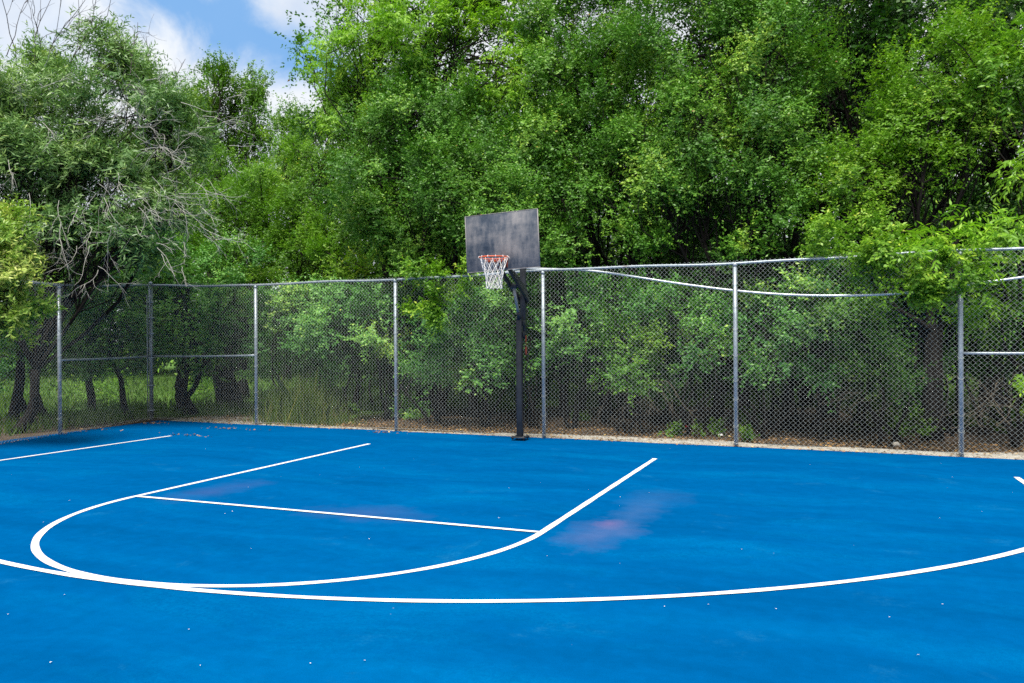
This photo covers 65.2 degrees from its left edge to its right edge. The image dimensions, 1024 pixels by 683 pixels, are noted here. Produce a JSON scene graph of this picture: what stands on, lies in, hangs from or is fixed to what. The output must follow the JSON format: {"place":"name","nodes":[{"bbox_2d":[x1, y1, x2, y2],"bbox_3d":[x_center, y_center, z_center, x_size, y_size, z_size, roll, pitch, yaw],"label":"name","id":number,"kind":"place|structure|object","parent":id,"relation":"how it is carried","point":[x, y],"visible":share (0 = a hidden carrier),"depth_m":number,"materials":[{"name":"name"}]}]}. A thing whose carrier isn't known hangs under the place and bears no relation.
{"place":"outdoors","nodes":[
{"label":"outdoors","id":0,"kind":"place"},
{"bbox_2d":[0,420,1023,682],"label":"court","id":1,"kind":"object","parent":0,"point":[682,518],"visible":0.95,"depth_m":6.30,"materials":[{"name":"paint"}]},
{"bbox_2d":[0,279,153,443],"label":"side fence","id":2,"kind":"object","parent":1,"relation":"on","point":[60,360],"visible":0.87,"depth_m":15.56,"materials":[{"name":"metal"}]},
{"bbox_2d":[136,496,539,531],"bbox_3d":[-1.992,1.724,8.102,4.832,0.001,0.056,0,0,22],"label":"free throw marking","id":3,"kind":"object","parent":1,"relation":"on","point":[344,514],"visible":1,"depth_m":7.96,"materials":[{"name":"paint"}]},
{"bbox_2d":[31,444,655,586],"bbox_3d":[-1.541,1.724,9.219,4.951,0.001,7.344,0,0,22],"label":"key marking","id":4,"kind":"object","parent":1,"relation":"on","point":[37,552],"visible":1,"depth_m":6.51,"materials":[{"name":"paint"}]},
{"bbox_2d":[465,208,539,440],"bbox_3d":[-0.078,-0.202,13.314,1.263,3.875,1.381,0,0,-21],"label":"basketball hoop","id":5,"kind":"object","parent":1,"relation":"on","point":[501,242],"visible":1,"depth_m":13.19,"materials":[{"name":"black paint"}]},
{"bbox_2d":[0,436,1023,601],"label":"three point marking","id":6,"kind":"object","parent":1,"relation":"on","point":[517,600],"visible":1,"depth_m":5.53,"materials":[{"name":"paint"}]},
{"bbox_2d":[0,361,1023,452],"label":"soil","id":7,"kind":"structure","parent":0,"point":[844,419],"depth_m":16.77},
{"bbox_2d":[0,193,68,351],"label":"yellow bush","id":8,"kind":"object","parent":7,"relation":"on","point":[18,316],"visible":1,"depth_m":12.89,"materials":[{"name":"green plant"}]},
{"bbox_2d":[0,328,76,413],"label":"understory tree","id":9,"kind":"object","parent":7,"relation":"on","point":[10,367],"visible":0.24,"depth_m":18.14,"materials":[{"name":"green plant"}]},
{"bbox_2d":[0,263,111,420],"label":"understory tree","id":10,"kind":"object","parent":7,"relation":"on","point":[15,397],"visible":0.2,"depth_m":17.35,"materials":[{"name":"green plant"}]},
{"bbox_2d":[30,226,89,416],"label":"understory tree","id":11,"kind":"object","parent":7,"relation":"on","point":[41,407],"visible":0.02,"depth_m":18.04,"materials":[{"name":"green plant"}]},
{"bbox_2d":[0,193,125,378],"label":"meadow tree","id":12,"kind":"object","parent":7,"relation":"on","point":[54,372],"visible":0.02,"depth_m":40.84,"materials":[{"name":"green plant"}]},
{"bbox_2d":[72,361,133,403],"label":"leafy plant","id":13,"kind":"object","parent":7,"relation":"on","point":[103,392],"visible":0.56,"depth_m":22.44,"materials":[{"name":"green plant"}]},
{"bbox_2d":[36,224,174,410],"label":"understory tree","id":14,"kind":"object","parent":7,"relation":"on","point":[95,332],"visible":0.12,"depth_m":19.23,"materials":[{"name":"green plant"}]},
{"bbox_2d":[53,267,182,417],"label":"understory tree","id":15,"kind":"object","parent":7,"relation":"on","point":[140,330],"visible":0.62,"depth_m":18.62,"materials":[{"name":"green plant"}]},
{"bbox_2d":[0,0,256,433],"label":"willow tree","id":16,"kind":"object","parent":7,"relation":"on","point":[63,163],"visible":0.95,"depth_m":15.62,"materials":[{"name":"green plant"}]},
{"bbox_2d":[68,193,203,376],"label":"meadow tree","id":17,"kind":"object","parent":7,"relation":"on","point":[138,323],"visible":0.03,"depth_m":41.95,"materials":[{"name":"green plant"}]},
{"bbox_2d":[71,229,250,414],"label":"understory tree","id":18,"kind":"object","parent":7,"relation":"on","point":[182,298],"visible":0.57,"depth_m":19.28,"materials":[{"name":"green plant"}]},
{"bbox_2d":[136,65,210,375],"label":"poplar tree","id":19,"kind":"object","parent":7,"relation":"on","point":[178,170],"visible":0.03,"depth_m":40.40,"materials":[{"name":"green plant"}]},
{"bbox_2d":[168,375,214,399],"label":"leafy plant","id":20,"kind":"object","parent":7,"relation":"on","point":[204,387],"visible":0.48,"depth_m":23.06,"materials":[{"name":"green plant"}]},
{"bbox_2d":[127,267,285,411],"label":"understory tree","id":21,"kind":"object","parent":7,"relation":"on","point":[238,278],"visible":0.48,"depth_m":19.27,"materials":[{"name":"green plant"}]},
{"bbox_2d":[172,41,242,379],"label":"poplar tree","id":22,"kind":"object","parent":7,"relation":"on","point":[215,79],"visible":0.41,"depth_m":36.77,"materials":[{"name":"green plant"}]},
{"bbox_2d":[120,160,300,376],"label":"meadow tree","id":23,"kind":"object","parent":7,"relation":"on","point":[192,271],"visible":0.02,"depth_m":38.82,"materials":[{"name":"green plant"}]},
{"bbox_2d":[184,226,298,406],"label":"understory tree","id":24,"kind":"object","parent":7,"relation":"on","point":[215,266],"visible":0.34,"depth_m":20.75,"materials":[{"name":"green plant"}]},
{"bbox_2d":[212,59,276,380],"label":"poplar tree","id":25,"kind":"object","parent":7,"relation":"on","point":[256,97],"visible":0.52,"depth_m":37.08,"materials":[{"name":"green plant"}]},
{"bbox_2d":[173,136,332,399],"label":"bushy tree","id":26,"kind":"object","parent":7,"relation":"on","point":[249,218],"visible":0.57,"depth_m":22.56,"materials":[{"name":"green plant"}]},
{"bbox_2d":[237,268,334,390],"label":"shrub","id":27,"kind":"object","parent":7,"relation":"on","point":[287,289],"visible":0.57,"depth_m":18.82,"materials":[{"name":"green plant"}]},
{"bbox_2d":[248,91,338,381],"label":"poplar tree","id":28,"kind":"object","parent":7,"relation":"on","point":[283,121],"visible":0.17,"depth_m":34.72,"materials":[{"name":"green plant"}]},
{"bbox_2d":[239,366,372,427],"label":"weed clump","id":29,"kind":"object","parent":7,"relation":"on","point":[303,411],"visible":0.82,"depth_m":17.03,"materials":[{"name":"green plant"}]},
{"bbox_2d":[227,92,401,393],"bbox_3d":[-6.739,-3.031,27.005,7.230,9.995,6.638,0,0,22],"label":"woodland tree","id":30,"kind":"object","parent":7,"relation":"on","point":[305,131],"visible":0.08,"depth_m":26.33,"materials":[{"name":"green plant"}]},
{"bbox_2d":[254,106,387,400],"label":"bushy tree","id":31,"kind":"object","parent":7,"relation":"on","point":[328,246],"visible":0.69,"depth_m":21.54,"materials":[{"name":"green plant"}]},
{"bbox_2d":[277,273,404,418],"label":"shrub","id":32,"kind":"object","parent":7,"relation":"on","point":[329,321],"visible":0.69,"depth_m":17.70,"materials":[{"name":"green plant"}]},
{"bbox_2d":[333,399,365,419],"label":"leafy plant","id":33,"kind":"object","parent":7,"relation":"on","point":[351,408],"visible":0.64,"depth_m":17.63,"materials":[{"name":"green plant"}]},
{"bbox_2d":[273,0,429,401],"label":"sparse tree","id":34,"kind":"object","parent":7,"relation":"on","point":[299,36],"visible":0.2,"depth_m":23.55,"materials":[{"name":"green plant"}]},
{"bbox_2d":[286,250,419,410],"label":"undergrowth shrub","id":35,"kind":"object","parent":7,"relation":"on","point":[358,371],"visible":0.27,"depth_m":20.10,"materials":[{"name":"green plant"}]},
{"bbox_2d":[272,48,464,381],"bbox_3d":[-5.319,-4.450,34.524,8.780,15.814,11.523,0,0,-1],"label":"meadow tree","id":36,"kind":"object","parent":7,"relation":"on","point":[312,106],"visible":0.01,"depth_m":33.48,"materials":[{"name":"green plant"}]},
{"bbox_2d":[343,276,420,420],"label":"shrub","id":37,"kind":"object","parent":7,"relation":"on","point":[373,330],"visible":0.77,"depth_m":17.41,"materials":[{"name":"green plant"}]},
{"bbox_2d":[308,40,506,389],"bbox_3d":[-3.072,-3.843,24.508,6.258,11.327,7.007,0,0,-2],"label":"woodland tree","id":38,"kind":"object","parent":7,"relation":"on","point":[443,251],"visible":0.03,"depth_m":24.05,"materials":[{"name":"green plant"}]},
{"bbox_2d":[388,389,432,419],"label":"leafy plant","id":39,"kind":"object","parent":7,"relation":"on","point":[412,413],"visible":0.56,"depth_m":17.60,"materials":[{"name":"green plant"}]},
{"bbox_2d":[383,309,470,423],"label":"shrub","id":40,"kind":"object","parent":7,"relation":"on","point":[444,362],"visible":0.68,"depth_m":16.22,"materials":[{"name":"green plant"}]},
{"bbox_2d":[359,255,495,411],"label":"undergrowth shrub","id":41,"kind":"object","parent":7,"relation":"on","point":[459,360],"visible":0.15,"depth_m":18.44,"materials":[{"name":"green plant"}]},
{"bbox_2d":[289,0,571,408],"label":"pecan tree","id":42,"kind":"object","parent":7,"relation":"on","point":[385,38],"visible":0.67,"depth_m":19.23,"materials":[{"name":"green plant"}]},
{"bbox_2d":[298,0,596,415],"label":"elm tree","id":43,"kind":"object","parent":7,"relation":"on","point":[452,202],"visible":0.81,"depth_m":17.14,"materials":[{"name":"green plant"}]},
{"bbox_2d":[447,277,481,417],"bbox_3d":[-0.763,-0.228,18.061,1.529,3.996,0.842,0,0,52],"label":"bare trunk","id":44,"kind":"object","parent":7,"relation":"on","point":[475,402],"visible":0.09,"depth_m":17.88,"materials":[{"name":"brown plant"}]},
{"bbox_2d":[424,280,514,408],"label":"undergrowth shrub","id":45,"kind":"object","parent":7,"relation":"on","point":[490,386],"visible":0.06,"depth_m":19.50,"materials":[{"name":"green plant"}]},
{"bbox_2d":[437,272,537,427],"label":"shrub","id":46,"kind":"object","parent":7,"relation":"on","point":[475,344],"visible":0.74,"depth_m":15.85,"materials":[{"name":"green plant"}]},
{"bbox_2d":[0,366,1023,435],"bbox_3d":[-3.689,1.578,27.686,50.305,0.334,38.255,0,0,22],"label":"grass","id":47,"kind":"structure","parent":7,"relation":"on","point":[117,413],"depth_m":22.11,"materials":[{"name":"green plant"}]},
{"bbox_2d":[3,410,1023,458],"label":"fallen leaves","id":48,"kind":"object","parent":7,"relation":"on","point":[730,438],"visible":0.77,"depth_m":14.60,"materials":[{"name":"brown plant"}]},
{"bbox_2d":[488,269,555,428],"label":"shrub","id":49,"kind":"object","parent":7,"relation":"on","point":[530,371],"visible":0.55,"depth_m":15.82,"materials":[{"name":"green plant"}]},
{"bbox_2d":[450,263,596,417],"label":"undergrowth shrub","id":50,"kind":"object","parent":7,"relation":"on","point":[537,336],"visible":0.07,"depth_m":17.54,"materials":[{"name":"green plant"}]},
{"bbox_2d":[432,1,645,400],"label":"woodland tree","id":51,"kind":"object","parent":7,"relation":"on","point":[551,285],"visible":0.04,"depth_m":22.69,"materials":[{"name":"green plant"}]},
{"bbox_2d":[527,260,631,428],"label":"shrub","id":52,"kind":"object","parent":7,"relation":"on","point":[572,337],"visible":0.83,"depth_m":15.33,"materials":[{"name":"green plant"}]},
{"bbox_2d":[507,113,651,382],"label":"meadow tree","id":53,"kind":"object","parent":7,"relation":"on","point":[602,225],"visible":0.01,"depth_m":30.48,"materials":[{"name":"green plant"}]},
{"bbox_2d":[554,256,628,415],"bbox_3d":[1.643,-0.072,17.504,1.775,3.663,0.488,0,0,-5],"label":"bare trunk","id":54,"kind":"object","parent":7,"relation":"on","point":[557,310],"visible":0.23,"depth_m":17.40,"materials":[{"name":"brown plant"}]},
{"bbox_2d":[503,230,680,413],"bbox_3d":[1.541,-0.292,17.147,3.347,4.274,3.459,0,0,-24],"label":"undergrowth shrub","id":55,"kind":"object","parent":7,"relation":"on","point":[573,371],"visible":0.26,"depth_m":17.02,"materials":[{"name":"green plant"}]},
{"bbox_2d":[582,280,610,423],"bbox_3d":[1.832,0.226,16.715,0.754,3.073,0.639,0,0,-17],"label":"bare trunk","id":56,"kind":"object","parent":7,"relation":"on","point":[606,415],"visible":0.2,"depth_m":16.52,"materials":[{"name":"brown plant"}]},
{"bbox_2d":[170,417,1023,459],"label":"concrete strip","id":57,"kind":"object","parent":7,"relation":"on","point":[743,444],"visible":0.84,"depth_m":13.47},
{"bbox_2d":[146,246,1023,457],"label":"chain link fence","id":58,"kind":"object","parent":57,"relation":"on","point":[960,383],"visible":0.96,"depth_m":13.91,"materials":[{"name":"metal"}]},
{"bbox_2d":[504,268,1023,296],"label":"loose pipe","id":59,"kind":"object","parent":58,"relation":"attached to","point":[813,295],"visible":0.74,"depth_m":12.80,"materials":[{"name":"metal"}]},
{"bbox_2d":[499,0,706,418],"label":"elm tree","id":60,"kind":"object","parent":7,"relation":"on","point":[593,188],"visible":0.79,"depth_m":16.49,"materials":[{"name":"green plant"}]},
{"bbox_2d":[574,260,678,433],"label":"shrub","id":61,"kind":"object","parent":7,"relation":"on","point":[618,330],"visible":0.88,"depth_m":14.52,"materials":[{"name":"green plant"}]},
{"bbox_2d":[565,262,691,414],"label":"undergrowth shrub","id":62,"kind":"object","parent":7,"relation":"on","point":[627,408],"depth_m":18.83,"materials":[{"name":"green plant"}]},
{"bbox_2d":[528,1,742,404],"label":"woodland tree","id":63,"kind":"object","parent":7,"relation":"on","point":[705,180],"visible":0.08,"depth_m":21.11,"materials":[{"name":"green plant"}]},
{"bbox_2d":[595,375,697,428],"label":"bush","id":64,"kind":"object","parent":7,"relation":"on","point":[649,400],"visible":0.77,"depth_m":14.31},
{"bbox_2d":[536,94,765,377],"bbox_3d":[4.624,-4.272,34.894,13.855,16.145,9.674,0,0,16],"label":"meadow tree","id":65,"kind":"object","parent":7,"relation":"on","point":[658,220],"visible":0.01,"depth_m":34.07,"materials":[{"name":"green plant"}]},
{"bbox_2d":[592,252,731,425],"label":"undergrowth shrub","id":66,"kind":"object","parent":7,"relation":"on","point":[660,419],"visible":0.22,"depth_m":16.30,"materials":[{"name":"green plant"}]},
{"bbox_2d":[589,87,734,392],"bbox_3d":[4.934,-3.353,26.003,7.230,10.495,6.638,0,0,-3],"label":"woodland tree","id":67,"kind":"object","parent":7,"relation":"on","point":[674,220],"visible":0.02,"depth_m":26.06,"materials":[{"name":"green plant"}]},
{"bbox_2d":[610,258,746,435],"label":"shrub","id":68,"kind":"object","parent":7,"relation":"on","point":[660,303],"visible":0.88,"depth_m":14.31,"materials":[{"name":"green plant"}]},
{"bbox_2d":[657,419,703,437],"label":"leafy plant","id":69,"kind":"object","parent":7,"relation":"on","point":[676,432],"visible":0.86,"depth_m":14.30,"materials":[{"name":"green plant"}]},
{"bbox_2d":[617,22,825,394],"bbox_3d":[5.316,-3.354,22.905,6.638,10.495,7.230,0,0,-6],"label":"woodland tree","id":70,"kind":"object","parent":7,"relation":"on","point":[723,198],"visible":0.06,"depth_m":21.66,"materials":[{"name":"green plant"}]},
{"bbox_2d":[690,408,753,439],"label":"leafy plant","id":71,"kind":"object","parent":7,"relation":"on","point":[719,427],"visible":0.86,"depth_m":14.20,"materials":[{"name":"green plant"}]},
{"bbox_2d":[624,198,830,427],"bbox_3d":[4.112,-0.509,16.092,3.805,4.702,3.682,0,0,6],"label":"undergrowth shrub","id":72,"kind":"object","parent":7,"relation":"on","point":[727,270],"visible":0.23,"depth_m":15.42,"materials":[{"name":"green plant"}]},
{"bbox_2d":[591,0,877,428],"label":"elm tree","id":73,"kind":"object","parent":7,"relation":"on","point":[752,40],"visible":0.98,"depth_m":14.94,"materials":[{"name":"green plant"}]},
{"bbox_2d":[709,224,783,427],"bbox_3d":[4.603,-0.291,15.709,1.451,4.088,0.615,0,0,22],"label":"bare trunk","id":74,"kind":"object","parent":7,"relation":"on","point":[719,401],"visible":0.2,"depth_m":15.74,"materials":[{"name":"brown plant"}]},
{"bbox_2d":[694,218,802,431],"bbox_3d":[4.700,-0.331,15.366,2.243,4.156,0.730,0,0,-6],"label":"bare trunk","id":75,"kind":"object","parent":7,"relation":"on","point":[786,400],"visible":0.38,"depth_m":15.41,"materials":[{"name":"brown plant"}]},
{"bbox_2d":[727,410,769,441],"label":"leafy plant","id":76,"kind":"object","parent":7,"relation":"on","point":[745,432],"visible":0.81,"depth_m":13.59,"materials":[{"name":"green plant"}]},
{"bbox_2d":[733,397,780,428],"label":"leafy plant","id":77,"kind":"object","parent":7,"relation":"on","point":[746,417],"visible":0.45,"depth_m":15.43,"materials":[{"name":"green plant"}]},
{"bbox_2d":[690,210,843,418],"bbox_3d":[5.391,-0.519,17.707,3.805,4.702,3.682,0,0,4],"label":"undergrowth shrub","id":78,"kind":"object","parent":7,"relation":"on","point":[779,397],"visible":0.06,"depth_m":17.28,"materials":[{"name":"green plant"}]},
{"bbox_2d":[706,276,837,439],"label":"shrub","id":79,"kind":"object","parent":7,"relation":"on","point":[753,366],"visible":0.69,"depth_m":13.89,"materials":[{"name":"green plant"}]},
{"bbox_2d":[690,215,880,432],"bbox_3d":[5.272,-0.317,15.269,3.305,4.286,2.873,0,0,-21],"label":"undergrowth shrub","id":80,"kind":"object","parent":7,"relation":"on","point":[800,423],"visible":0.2,"depth_m":15.02,"materials":[{"name":"green plant"}]},
{"bbox_2d":[657,0,926,405],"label":"woodland tree","id":81,"kind":"object","parent":7,"relation":"on","point":[809,400],"visible":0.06,"depth_m":20.76,"materials":[{"name":"green plant"}]},
{"bbox_2d":[755,250,873,441],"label":"shrub","id":82,"kind":"object","parent":7,"relation":"on","point":[795,321],"visible":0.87,"depth_m":13.48,"materials":[{"name":"green plant"}]},
{"bbox_2d":[715,0,950,392],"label":"woodland tree","id":83,"kind":"object","parent":7,"relation":"on","point":[818,203],"visible":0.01,"depth_m":22.75,"materials":[{"name":"green plant"}]},
{"bbox_2d":[700,0,972,417],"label":"elm tree","id":84,"kind":"object","parent":7,"relation":"on","point":[853,122],"visible":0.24,"depth_m":17.08,"materials":[{"name":"green plant"}]},
{"bbox_2d":[766,232,954,433],"bbox_3d":[6.554,-0.127,14.837,3.012,3.847,3.113,0,0,35],"label":"undergrowth shrub","id":85,"kind":"object","parent":7,"relation":"on","point":[872,385],"visible":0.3,"depth_m":14.22,"materials":[{"name":"green plant"}]},
{"bbox_2d":[826,365,918,430],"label":"leafy plant","id":86,"kind":"object","parent":7,"relation":"on","point":[868,415],"visible":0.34,"depth_m":15.24,"materials":[{"name":"green plant"}]},
{"bbox_2d":[811,266,949,445],"bbox_3d":[6.082,0.189,13.274,2.132,3.234,1.747,0,0,38],"label":"shrub","id":87,"kind":"object","parent":7,"relation":"on","point":[899,371],"visible":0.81,"depth_m":13.22,"materials":[{"name":"green plant"}]},
{"bbox_2d":[811,372,922,417],"bbox_3d":[5.815,0.885,13.114,1.781,0.789,0.995,0,0,22],"label":"vine tangle","id":88,"kind":"object","parent":87,"relation":"hanging from","point":[865,395],"visible":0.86,"depth_m":13.02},
{"bbox_2d":[789,0,1023,432],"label":"bright tree","id":89,"kind":"object","parent":7,"relation":"on","point":[885,161],"visible":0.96,"depth_m":13.53,"materials":[{"name":"green plant"}]},
{"bbox_2d":[794,52,1019,381],"bbox_3d":[15.793,-4.597,32.751,8.780,15.814,11.523,0,0,-45],"label":"meadow tree","id":90,"kind":"object","parent":7,"relation":"on","point":[989,193],"visible":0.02,"depth_m":30.56,"materials":[{"name":"green plant"}]},
{"bbox_2d":[811,31,1012,409],"bbox_3d":[10.032,-2.983,19.894,6.107,9.655,6.652,0,0,25],"label":"woodland tree","id":91,"kind":"object","parent":7,"relation":"on","point":[910,221],"visible":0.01,"depth_m":19.78,"materials":[{"name":"green plant"}]},
{"bbox_2d":[883,402,944,445],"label":"leafy plant","id":92,"kind":"object","parent":7,"relation":"on","point":[902,427],"visible":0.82,"depth_m":13.51,"materials":[{"name":"green plant"}]},
{"bbox_2d":[839,222,994,423],"bbox_3d":[8.111,-0.338,16.415,3.305,4.286,2.873,0,0,-23],"label":"undergrowth shrub","id":93,"kind":"object","parent":7,"relation":"on","point":[912,328],"visible":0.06,"depth_m":15.87,"materials":[{"name":"green plant"}]},
{"bbox_2d":[883,226,973,442],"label":"tree trunk","id":94,"kind":"object","parent":7,"relation":"on","point":[933,401],"visible":0.43,"depth_m":13.44,"materials":[{"name":"brown plant"}]},
{"bbox_2d":[856,252,1012,436],"bbox_3d":[7.109,0.128,13.766,2.439,3.319,1.624,0,0,22],"label":"shrub","id":95,"kind":"object","parent":7,"relation":"on","point":[947,312],"visible":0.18,"depth_m":13.77,"materials":[{"name":"green plant"}]},
{"bbox_2d":[883,0,1023,415],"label":"elm tree","id":96,"kind":"object","parent":7,"relation":"on","point":[1009,155],"visible":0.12,"depth_m":16.42,"materials":[{"name":"green plant"}]},
{"bbox_2d":[885,8,1023,413],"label":"pecan tree","id":97,"kind":"object","parent":7,"relation":"on","point":[1003,238],"visible":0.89,"depth_m":12.24,"materials":[{"name":"green plant"}]},
{"bbox_2d":[935,359,1022,430],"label":"vine tangle","id":98,"kind":"object","parent":97,"relation":"attached to","point":[977,407],"visible":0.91,"depth_m":12.08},
{"bbox_2d":[889,175,1023,434],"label":"undergrowth shrub","id":99,"kind":"object","parent":7,"relation":"on","point":[952,352],"visible":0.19,"depth_m":14.26,"materials":[{"name":"green plant"}]},
{"bbox_2d":[947,405,986,429],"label":"leafy plant","id":100,"kind":"object","parent":7,"relation":"on","point":[966,410],"visible":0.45,"depth_m":15.04,"materials":[{"name":"green plant"}]},
{"bbox_2d":[912,0,1023,373],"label":"woodland tree","id":101,"kind":"object","parent":7,"relation":"on","point":[1012,13],"visible":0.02,"depth_m":16.06,"materials":[{"name":"green plant"}]},
{"bbox_2d":[916,1,1023,408],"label":"woodland tree","id":102,"kind":"object","parent":7,"relation":"on","point":[1021,398],"visible":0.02,"depth_m":18.92,"materials":[{"name":"green plant"}]},
{"bbox_2d":[953,193,1023,439],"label":"undergrowth shrub","id":103,"kind":"object","parent":7,"relation":"on","point":[994,367],"visible":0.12,"depth_m":13.86,"materials":[{"name":"green plant"}]},
{"bbox_2d":[963,218,1023,448],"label":"shrub","id":104,"kind":"object","parent":7,"relation":"on","point":[1014,337],"visible":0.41,"depth_m":12.66,"materials":[{"name":"green plant"}]},
{"bbox_2d":[972,403,1023,432],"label":"leafy plant","id":105,"kind":"object","parent":7,"relation":"on","point":[995,428],"visible":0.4,"depth_m":14.64,"materials":[{"name":"green plant"}]},
{"bbox_2d":[0,0,1023,341],"label":"sky","id":106,"kind":"structure","parent":0,"point":[245,29],"materials":[{"name":"blue"}]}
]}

